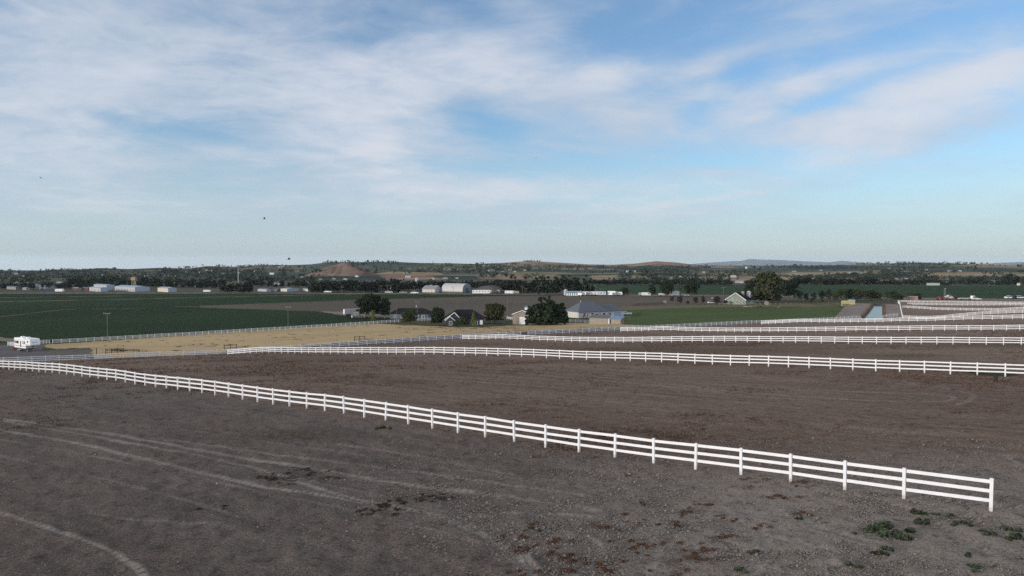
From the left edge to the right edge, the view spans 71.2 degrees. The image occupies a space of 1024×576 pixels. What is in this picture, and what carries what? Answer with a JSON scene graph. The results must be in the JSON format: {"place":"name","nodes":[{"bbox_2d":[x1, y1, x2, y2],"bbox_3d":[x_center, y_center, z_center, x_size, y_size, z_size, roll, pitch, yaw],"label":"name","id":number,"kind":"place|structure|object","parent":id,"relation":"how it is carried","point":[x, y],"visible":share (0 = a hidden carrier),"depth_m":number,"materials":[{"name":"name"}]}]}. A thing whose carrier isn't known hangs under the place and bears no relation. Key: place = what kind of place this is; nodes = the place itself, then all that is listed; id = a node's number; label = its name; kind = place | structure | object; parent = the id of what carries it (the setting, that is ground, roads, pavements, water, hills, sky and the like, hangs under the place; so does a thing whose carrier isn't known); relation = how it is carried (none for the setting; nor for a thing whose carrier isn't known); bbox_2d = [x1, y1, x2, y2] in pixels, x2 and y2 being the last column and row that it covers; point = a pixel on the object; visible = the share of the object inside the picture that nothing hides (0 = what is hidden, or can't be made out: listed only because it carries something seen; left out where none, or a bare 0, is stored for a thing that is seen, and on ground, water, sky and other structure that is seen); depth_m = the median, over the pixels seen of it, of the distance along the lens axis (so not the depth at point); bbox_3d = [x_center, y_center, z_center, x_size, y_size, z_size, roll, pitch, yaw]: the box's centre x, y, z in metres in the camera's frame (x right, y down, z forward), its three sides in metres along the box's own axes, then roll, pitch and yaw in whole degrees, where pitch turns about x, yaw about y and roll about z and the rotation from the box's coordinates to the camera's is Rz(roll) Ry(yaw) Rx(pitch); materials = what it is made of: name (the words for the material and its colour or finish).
{"place":"outdoors","nodes":[
{"label":"outdoors","id":0,"kind":"place"},
{"bbox_2d":[0,344,83,360],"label":"gravel yard","id":1,"kind":"structure","parent":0,"point":[7,351],"depth_m":193.24,"materials":[{"name":"gravel"}]},
{"bbox_2d":[14,336,39,350],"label":"camper trailer","id":2,"kind":"object","parent":1,"relation":"on","point":[21,343],"visible":1,"depth_m":203.59,"materials":[{"name":"white paint"}]},
{"bbox_2d":[42,348,93,356],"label":"weedy yard","id":3,"kind":"structure","parent":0,"point":[75,351],"depth_m":202.26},
{"bbox_2d":[0,293,522,342],"bbox_3d":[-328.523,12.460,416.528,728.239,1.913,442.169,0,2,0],"label":"crop field","id":4,"kind":"structure","parent":0,"point":[86,318],"depth_m":371.17,"materials":[{"name":"plant"}]},
{"bbox_2d":[0,294,356,316],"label":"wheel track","id":5,"kind":"structure","parent":4,"relation":"on","point":[131,308],"depth_m":525.10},
{"bbox_2d":[354,293,380,317],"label":"tree","id":6,"kind":"object","parent":4,"relation":"on","point":[367,303],"visible":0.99,"depth_m":356.27,"materials":[{"name":"green plant"}]},
{"bbox_2d":[379,298,390,317],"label":"tree","id":7,"kind":"object","parent":4,"relation":"on","point":[385,309],"visible":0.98,"depth_m":359.22,"materials":[{"name":"green plant"}]},
{"bbox_2d":[45,323,643,357],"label":"straw field","id":8,"kind":"structure","parent":0,"point":[325,334],"depth_m":237.42,"materials":[{"name":"plant"}]},
{"bbox_2d":[52,319,398,343],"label":"rail fence","id":9,"kind":"object","parent":8,"relation":"on","point":[237,330],"visible":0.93,"depth_m":273.10,"materials":[{"name":"white plastic"}]},
{"bbox_2d":[49,325,581,352],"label":"straw weeds","id":10,"kind":"object","parent":8,"relation":"on","point":[115,349],"visible":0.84,"depth_m":232.06,"materials":[{"name":"plant"}]},
{"bbox_2d":[400,310,413,322],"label":"tree","id":11,"kind":"object","parent":8,"relation":"on","point":[406,315],"visible":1,"depth_m":313.89,"materials":[{"name":"green plant"}]},
{"bbox_2d":[524,296,568,324],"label":"tree","id":12,"kind":"object","parent":8,"relation":"on","point":[548,311],"visible":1,"depth_m":279.98,"materials":[{"name":"green plant"}]},
{"bbox_2d":[588,314,613,323],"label":"shed","id":13,"kind":"structure","parent":8,"relation":"on","point":[599,319],"depth_m":275.29,"materials":[{"name":"beige"}]},
{"bbox_2d":[1,317,826,362],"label":"canal road","id":14,"kind":"structure","parent":0,"point":[222,353],"depth_m":201.59,"materials":[{"name":"gravel"}]},
{"bbox_2d":[0,331,520,360],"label":"rail fence","id":15,"kind":"object","parent":14,"relation":"on","point":[320,345],"visible":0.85,"depth_m":170.21,"materials":[{"name":"white plastic"}]},
{"bbox_2d":[0,297,896,357],"bbox_3d":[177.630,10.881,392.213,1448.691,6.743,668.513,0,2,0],"label":"farmyard lawn","id":16,"kind":"structure","parent":0,"point":[508,321],"depth_m":333.66,"materials":[{"name":"green plant"}]},
{"bbox_2d":[389,308,432,318],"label":"house","id":17,"kind":"structure","parent":16,"relation":"on","point":[424,313],"depth_m":355.96,"materials":[{"name":"grey"}]},
{"bbox_2d":[410,307,418,322],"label":"tree","id":18,"kind":"object","parent":16,"relation":"on","point":[413,311],"visible":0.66,"depth_m":328.29,"materials":[{"name":"green plant"}]},
{"bbox_2d":[430,307,444,325],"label":"tree","id":19,"kind":"object","parent":16,"relation":"on","point":[437,315],"visible":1,"depth_m":308.11,"materials":[{"name":"green plant"}]},
{"bbox_2d":[457,316,468,325],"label":"shrub","id":20,"kind":"object","parent":16,"relation":"on","point":[463,320],"visible":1,"depth_m":288.79,"materials":[{"name":"green plant"}]},
{"bbox_2d":[444,309,484,325],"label":"house","id":21,"kind":"structure","parent":16,"relation":"on","point":[451,317],"depth_m":309.65,"materials":[{"name":"grey"}]},
{"bbox_2d":[483,303,505,323],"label":"tree","id":22,"kind":"object","parent":16,"relation":"on","point":[495,312],"visible":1,"depth_m":312.52,"materials":[{"name":"green plant"}]},
{"bbox_2d":[513,305,535,323],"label":"garage","id":23,"kind":"structure","parent":16,"relation":"on","point":[518,317],"depth_m":296.89,"materials":[{"name":"beige"}]},
{"bbox_2d":[566,301,624,317],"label":"house","id":24,"kind":"structure","parent":16,"relation":"on","point":[580,309],"depth_m":347.92,"materials":[{"name":"white"}]},
{"bbox_2d":[610,316,624,323],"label":"lean to","id":25,"kind":"object","parent":16,"relation":"on","point":[617,319],"visible":0.82,"depth_m":269.81,"materials":[{"name":"beige"}]},
{"bbox_2d":[725,291,755,304],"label":"house","id":26,"kind":"structure","parent":16,"relation":"on","point":[741,297],"depth_m":461.87,"materials":[{"name":"grey"}]},
{"bbox_2d":[752,271,782,301],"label":"tree","id":27,"kind":"object","parent":16,"relation":"on","point":[772,291],"visible":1,"depth_m":473.45,"materials":[{"name":"green plant"}]},
{"bbox_2d":[779,278,798,300],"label":"tree","id":28,"kind":"object","parent":16,"relation":"on","point":[787,287],"visible":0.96,"depth_m":499.77,"materials":[{"name":"green plant"}]},
{"bbox_2d":[831,291,840,301],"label":"tree","id":29,"kind":"object","parent":16,"relation":"on","point":[835,296],"visible":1,"depth_m":486.86,"materials":[{"name":"green plant"}]},
{"bbox_2d":[837,288,847,300],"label":"tree","id":30,"kind":"object","parent":16,"relation":"on","point":[842,291],"visible":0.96,"depth_m":499.32,"materials":[{"name":"green plant"}]},
{"bbox_2d":[844,289,853,298],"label":"tree","id":31,"kind":"object","parent":16,"relation":"on","point":[848,294],"visible":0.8,"depth_m":505.18,"materials":[{"name":"green plant"}]},
{"bbox_2d":[851,289,862,298],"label":"tree","id":32,"kind":"object","parent":16,"relation":"on","point":[858,291],"visible":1,"depth_m":497.06,"materials":[{"name":"green plant"}]},
{"bbox_2d":[859,290,870,300],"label":"tree","id":33,"kind":"object","parent":16,"relation":"on","point":[865,295],"visible":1,"depth_m":497.35,"materials":[{"name":"green plant"}]},
{"bbox_2d":[200,296,785,316],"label":"fallow field","id":34,"kind":"structure","parent":0,"point":[513,304],"depth_m":473.20,"materials":[{"name":"soil"}]},
{"bbox_2d":[648,284,655,293],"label":"tree","id":35,"kind":"object","parent":34,"relation":"on","point":[651,290],"visible":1,"depth_m":569.92,"materials":[{"name":"green plant"}]},
{"bbox_2d":[659,281,673,296],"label":"tree","id":36,"kind":"object","parent":34,"relation":"on","point":[667,287],"visible":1,"depth_m":569.93,"materials":[{"name":"green plant"}]},
{"bbox_2d":[682,277,699,296],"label":"tree","id":37,"kind":"object","parent":34,"relation":"on","point":[692,285],"visible":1,"depth_m":562.29,"materials":[{"name":"green plant"}]},
{"bbox_2d":[743,278,758,296],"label":"tree","id":38,"kind":"object","parent":34,"relation":"on","point":[750,285],"visible":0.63,"depth_m":530.49,"materials":[{"name":"green plant"}]},
{"bbox_2d":[0,298,1023,575],"bbox_3d":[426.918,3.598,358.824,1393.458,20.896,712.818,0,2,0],"label":"ground","id":39,"kind":"structure","parent":0,"point":[118,522],"depth_m":41.24,"materials":[{"name":"soil"}]},
{"bbox_2d":[0,360,993,511],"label":"rail fence","id":40,"kind":"object","parent":39,"relation":"on","point":[844,471],"visible":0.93,"depth_m":40.80,"materials":[{"name":"white plastic"}]},
{"bbox_2d":[193,467,813,575],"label":"red weeds","id":41,"kind":"object","parent":39,"relation":"on","point":[695,556],"visible":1,"depth_m":27.77,"materials":[{"name":"plant"}]},
{"bbox_2d":[0,323,1023,552],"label":"dry weeds","id":42,"kind":"object","parent":39,"relation":"on","point":[583,349],"visible":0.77,"depth_m":82.53,"materials":[{"name":"plant"}]},
{"bbox_2d":[1,421,1023,575],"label":"dirt clods","id":43,"kind":"object","parent":39,"relation":"on","point":[854,498],"visible":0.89,"depth_m":29.26,"materials":[{"name":"soil"}]},
{"bbox_2d":[227,347,1023,376],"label":"rail fence","id":44,"kind":"object","parent":39,"relation":"on","point":[615,357],"visible":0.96,"depth_m":96.89,"materials":[{"name":"white plastic"}]},
{"bbox_2d":[734,565,748,573],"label":"weed clump","id":45,"kind":"object","parent":39,"relation":"on","point":[739,568],"visible":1,"depth_m":23.74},
{"bbox_2d":[462,334,1023,344],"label":"rail fence","id":46,"kind":"object","parent":39,"relation":"on","point":[747,340],"visible":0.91,"depth_m":145.62,"materials":[{"name":"white plastic"}]},
{"bbox_2d":[620,324,1023,331],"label":"rail fence","id":47,"kind":"object","parent":39,"relation":"on","point":[835,328],"visible":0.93,"depth_m":186.02,"materials":[{"name":"white plastic"}]},
{"bbox_2d":[844,560,863,568],"bbox_3d":[11.459,9.275,23.963,0.631,0.218,0.291,1,2,31],"label":"weed clump","id":48,"kind":"object","parent":39,"relation":"on","point":[849,563],"visible":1,"depth_m":23.94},
{"bbox_2d":[869,545,893,555],"bbox_3d":[13.022,9.228,25.112,0.962,0.252,0.583,-1,2,-33],"label":"weed clump","id":49,"kind":"object","parent":39,"relation":"on","point":[880,552],"visible":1,"depth_m":25.04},
{"bbox_2d":[861,520,915,538],"bbox_3d":[14.295,9.146,27.147,1.760,0.402,1.707,-2,3,-45],"label":"weed clump","id":50,"kind":"object","parent":39,"relation":"on","point":[878,526],"visible":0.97,"depth_m":27.19,"materials":[{"name":"plant"}]},
{"bbox_2d":[761,314,1023,324],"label":"rail fence","id":51,"kind":"object","parent":39,"relation":"on","point":[858,321],"visible":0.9,"depth_m":229.05,"materials":[{"name":"white plastic"}]},
{"bbox_2d":[891,529,912,540],"bbox_3d":[14.403,9.188,26.590,0.599,0.275,0.881,-1,2,-24],"label":"weed clump","id":52,"kind":"object","parent":39,"relation":"on","point":[895,535],"visible":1,"depth_m":26.38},
{"bbox_2d":[909,508,927,514],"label":"weed clump","id":53,"kind":"object","parent":39,"relation":"on","point":[913,511],"visible":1,"depth_m":29.21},
{"bbox_2d":[913,517,929,524],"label":"weed clump","id":54,"kind":"object","parent":39,"relation":"on","point":[925,521],"visible":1,"depth_m":28.10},
{"bbox_2d":[931,512,953,517],"bbox_3d":[17.498,9.190,29.051,0.824,0.181,0.335,1,2,27],"label":"weed clump","id":55,"kind":"object","parent":39,"relation":"on","point":[948,515],"visible":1,"depth_m":29.01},
{"bbox_2d":[898,300,1023,302],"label":"rail fence","id":56,"kind":"object","parent":39,"relation":"on","point":[962,302],"visible":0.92,"depth_m":452.30,"materials":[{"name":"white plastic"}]},
{"bbox_2d":[950,520,972,526],"bbox_3d":[17.476,9.177,27.927,0.824,0.250,0.606,0,2,0],"label":"weed clump","id":57,"kind":"object","parent":39,"relation":"on","point":[956,523],"visible":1,"depth_m":27.92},
{"bbox_2d":[902,310,1022,318],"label":"rail fence","id":58,"kind":"object","parent":39,"relation":"on","point":[987,312],"visible":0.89,"depth_m":272.94,"materials":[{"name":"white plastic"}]},
{"bbox_2d":[902,306,1023,310],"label":"rail fence","id":59,"kind":"object","parent":39,"relation":"on","point":[1012,308],"visible":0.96,"depth_m":336.12,"materials":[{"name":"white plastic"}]},
{"bbox_2d":[907,303,1023,305],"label":"rail fence","id":60,"kind":"object","parent":39,"relation":"on","point":[971,303],"visible":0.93,"depth_m":394.91,"materials":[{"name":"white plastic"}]},
{"bbox_2d":[966,563,983,572],"bbox_3d":[15.337,9.254,23.621,0.513,0.164,0.722,1,2,17],"label":"weed clump","id":61,"kind":"object","parent":39,"relation":"on","point":[974,565],"visible":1,"depth_m":23.71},
{"bbox_2d":[973,372,1015,375],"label":"weed clump","id":62,"kind":"object","parent":39,"relation":"on","point":[995,374],"visible":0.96,"depth_m":75.47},
{"bbox_2d":[977,529,1019,540],"bbox_3d":[18.166,9.188,26.685,1.405,0.262,0.891,1,2,30],"label":"weed clump","id":63,"kind":"object","parent":39,"relation":"on","point":[1008,538],"visible":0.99,"depth_m":26.61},
{"bbox_2d":[1000,525,1022,531],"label":"weed clump","id":64,"kind":"object","parent":39,"relation":"on","point":[1009,528],"visible":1,"depth_m":27.22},
{"bbox_2d":[0,261,1023,283],"bbox_3d":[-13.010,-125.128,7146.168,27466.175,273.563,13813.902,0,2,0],"label":"hills","id":65,"kind":"structure","parent":0,"point":[340,270],"depth_m":1810.27,"materials":[{"name":"plant"}]},
{"bbox_2d":[0,260,1023,282],"bbox_3d":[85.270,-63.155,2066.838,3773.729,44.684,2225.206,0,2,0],"label":"hillside woods","id":66,"kind":"object","parent":65,"relation":"on","point":[888,275],"visible":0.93,"depth_m":1569.69,"materials":[{"name":"plant"}]},
{"bbox_2d":[0,280,1023,300],"bbox_3d":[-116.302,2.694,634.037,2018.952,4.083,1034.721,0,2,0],"label":"valley ground","id":67,"kind":"structure","parent":0,"point":[153,289],"depth_m":698.93,"materials":[{"name":"plant"}]},
{"bbox_2d":[89,287,107,291],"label":"warehouse","id":68,"kind":"structure","parent":67,"relation":"on","point":[100,289],"depth_m":671.81,"materials":[{"name":"white metal"}]},
{"bbox_2d":[93,284,113,290],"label":"warehouse","id":69,"kind":"structure","parent":67,"relation":"on","point":[109,286],"depth_m":700.97,"materials":[{"name":"white metal"}]},
{"bbox_2d":[115,278,126,284],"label":"tree","id":70,"kind":"object","parent":67,"relation":"on","point":[120,281],"visible":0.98,"depth_m":817.73,"materials":[{"name":"green plant"}]},
{"bbox_2d":[114,285,149,291],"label":"warehouse","id":71,"kind":"structure","parent":67,"relation":"on","point":[132,288],"depth_m":678.13,"materials":[{"name":"white metal"}]},
{"bbox_2d":[158,287,176,291],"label":"warehouse","id":72,"kind":"structure","parent":67,"relation":"on","point":[166,289],"depth_m":662.86,"materials":[{"name":"beige paint"}]},
{"bbox_2d":[215,280,227,287],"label":"tree","id":73,"kind":"object","parent":67,"relation":"on","point":[223,282],"visible":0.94,"depth_m":760.16,"materials":[{"name":"green plant"}]},
{"bbox_2d":[235,282,242,292],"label":"tree","id":74,"kind":"object","parent":67,"relation":"on","point":[238,288],"visible":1,"depth_m":636.30,"materials":[{"name":"green plant"}]},
{"bbox_2d":[245,283,253,292],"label":"tree","id":75,"kind":"object","parent":67,"relation":"on","point":[250,287],"visible":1,"depth_m":643.05,"materials":[{"name":"green plant"}]},
{"bbox_2d":[281,288,298,291],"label":"warehouse","id":76,"kind":"structure","parent":67,"relation":"on","point":[289,289],"depth_m":675.37,"materials":[{"name":"beige paint"}]},
{"bbox_2d":[314,281,325,290],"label":"tree","id":77,"kind":"object","parent":67,"relation":"on","point":[319,285],"visible":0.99,"depth_m":649.39,"materials":[{"name":"green plant"}]},
{"bbox_2d":[326,281,336,290],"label":"tree","id":78,"kind":"object","parent":67,"relation":"on","point":[331,287],"visible":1,"depth_m":650.57,"materials":[{"name":"green plant"}]},
{"bbox_2d":[337,280,346,291],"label":"tree","id":79,"kind":"object","parent":67,"relation":"on","point":[343,284],"visible":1,"depth_m":648.99,"materials":[{"name":"green plant"}]},
{"bbox_2d":[372,279,384,291],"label":"tree","id":80,"kind":"object","parent":67,"relation":"on","point":[377,283],"visible":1,"depth_m":649.12,"materials":[{"name":"green plant"}]},
{"bbox_2d":[391,279,403,291],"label":"tree","id":81,"kind":"object","parent":67,"relation":"on","point":[396,288],"visible":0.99,"depth_m":653.01,"materials":[{"name":"green plant"}]},
{"bbox_2d":[422,285,441,292],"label":"barn","id":82,"kind":"structure","parent":67,"relation":"on","point":[431,288],"depth_m":654.23,"materials":[{"name":"white metal"}]},
{"bbox_2d":[442,283,471,292],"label":"arched barn","id":83,"kind":"structure","parent":67,"relation":"on","point":[456,288],"depth_m":648.53,"materials":[{"name":"white metal"}]},
{"bbox_2d":[474,285,504,293],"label":"barn","id":84,"kind":"structure","parent":67,"relation":"on","point":[493,288],"depth_m":628.38,"materials":[{"name":"grey"}]},
{"bbox_2d":[502,280,515,290],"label":"tree","id":85,"kind":"object","parent":67,"relation":"on","point":[505,282],"visible":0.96,"depth_m":645.75,"materials":[{"name":"green plant"}]},
{"bbox_2d":[518,282,531,292],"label":"tree","id":86,"kind":"object","parent":67,"relation":"on","point":[528,285],"visible":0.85,"depth_m":640.46,"materials":[{"name":"green plant"}]},
{"bbox_2d":[566,291,581,295],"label":"storage lockers","id":87,"kind":"object","parent":67,"relation":"on","point":[571,293],"visible":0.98,"depth_m":584.02,"materials":[{"name":"white metal"}]},
{"bbox_2d":[883,290,893,298],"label":"tree","id":88,"kind":"object","parent":67,"relation":"on","point":[887,293],"visible":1,"depth_m":497.44,"materials":[{"name":"green plant"}]},
{"bbox_2d":[1006,273,1016,283],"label":"tree","id":89,"kind":"object","parent":67,"relation":"on","point":[1011,277],"visible":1,"depth_m":864.93,"materials":[{"name":"green plant"}]},
{"bbox_2d":[0,293,1023,317],"bbox_3d":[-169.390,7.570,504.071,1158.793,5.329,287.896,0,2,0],"label":"dirt road","id":90,"kind":"structure","parent":0,"point":[376,315],"depth_m":608.32,"materials":[{"name":"soil"}]},
{"bbox_2d":[343,308,359,315],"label":"trailer box","id":91,"kind":"object","parent":90,"relation":"on","point":[348,312],"visible":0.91,"depth_m":371.14,"materials":[{"name":"white metal"}]},
{"bbox_2d":[353,312,366,316],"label":"block shed","id":92,"kind":"structure","parent":90,"relation":"on","point":[355,314],"depth_m":363.89,"materials":[{"name":"concrete"}]},
{"bbox_2d":[472,290,489,293],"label":"box trailer","id":93,"kind":"object","parent":90,"relation":"on","point":[480,291],"visible":0.87,"depth_m":615.47,"materials":[{"name":"white paint"}]},
{"bbox_2d":[531,277,546,294],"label":"tree","id":94,"kind":"object","parent":90,"relation":"on","point":[537,282],"visible":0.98,"depth_m":602.27,"materials":[{"name":"green plant"}]},
{"bbox_2d":[540,276,551,293],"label":"tree","id":95,"kind":"object","parent":90,"relation":"on","point":[548,287],"visible":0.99,"depth_m":602.00,"materials":[{"name":"green plant"}]},
{"bbox_2d":[553,277,561,294],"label":"tree","id":96,"kind":"object","parent":90,"relation":"on","point":[558,285],"visible":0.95,"depth_m":601.82,"materials":[{"name":"green plant"}]},
{"bbox_2d":[554,275,574,291],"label":"tree","id":97,"kind":"object","parent":90,"relation":"on","point":[565,282],"visible":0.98,"depth_m":599.97,"materials":[{"name":"green plant"}]},
{"bbox_2d":[568,277,579,290],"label":"tree","id":98,"kind":"object","parent":90,"relation":"on","point":[573,286],"visible":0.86,"depth_m":600.24,"materials":[{"name":"green plant"}]},
{"bbox_2d":[574,274,592,290],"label":"tree","id":99,"kind":"object","parent":90,"relation":"on","point":[580,287],"visible":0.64,"depth_m":601.44,"materials":[{"name":"green plant"}]},
{"bbox_2d":[581,278,592,290],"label":"tree","id":100,"kind":"object","parent":90,"relation":"on","point":[587,283],"visible":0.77,"depth_m":601.99,"materials":[{"name":"green plant"}]},
{"bbox_2d":[0,0,1023,269],"label":"sky","id":101,"kind":"structure","parent":0,"point":[155,133],"materials":[{"name":"blue"}]},
{"bbox_2d":[306,304,888,347],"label":"canal bank","id":102,"kind":"structure","parent":0,"point":[578,330],"depth_m":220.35,"materials":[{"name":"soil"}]},
{"bbox_2d":[528,314,897,333],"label":"rail fence","id":103,"kind":"object","parent":102,"relation":"on","point":[741,323],"visible":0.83,"depth_m":242.57,"materials":[{"name":"white plastic"}]},
{"bbox_2d":[620,304,831,309],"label":"dry pasture","id":104,"kind":"structure","parent":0,"point":[690,306],"depth_m":438.12,"materials":[{"name":"plant"}]},
{"bbox_2d":[624,306,844,325],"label":"pasture","id":105,"kind":"structure","parent":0,"point":[669,316],"depth_m":350.53,"materials":[{"name":"green plant"}]},
{"bbox_2d":[596,285,1023,298],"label":"green field","id":106,"kind":"structure","parent":0,"point":[987,292],"depth_m":725.66,"materials":[{"name":"plant"}]},
{"bbox_2d":[693,259,1023,265],"bbox_3d":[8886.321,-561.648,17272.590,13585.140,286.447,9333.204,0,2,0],"label":"mountains","id":107,"kind":"structure","parent":0,"point":[755,262],"depth_m":17935.37,"materials":[{"name":"stone"}]},
{"bbox_2d":[834,303,905,320],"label":"canal road","id":108,"kind":"structure","parent":0,"point":[855,311],"depth_m":330.82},
{"bbox_2d":[863,306,881,320],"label":"canal water","id":109,"kind":"structure","parent":0,"point":[874,312],"depth_m":323.36,"materials":[{"name":"blue liquid"}]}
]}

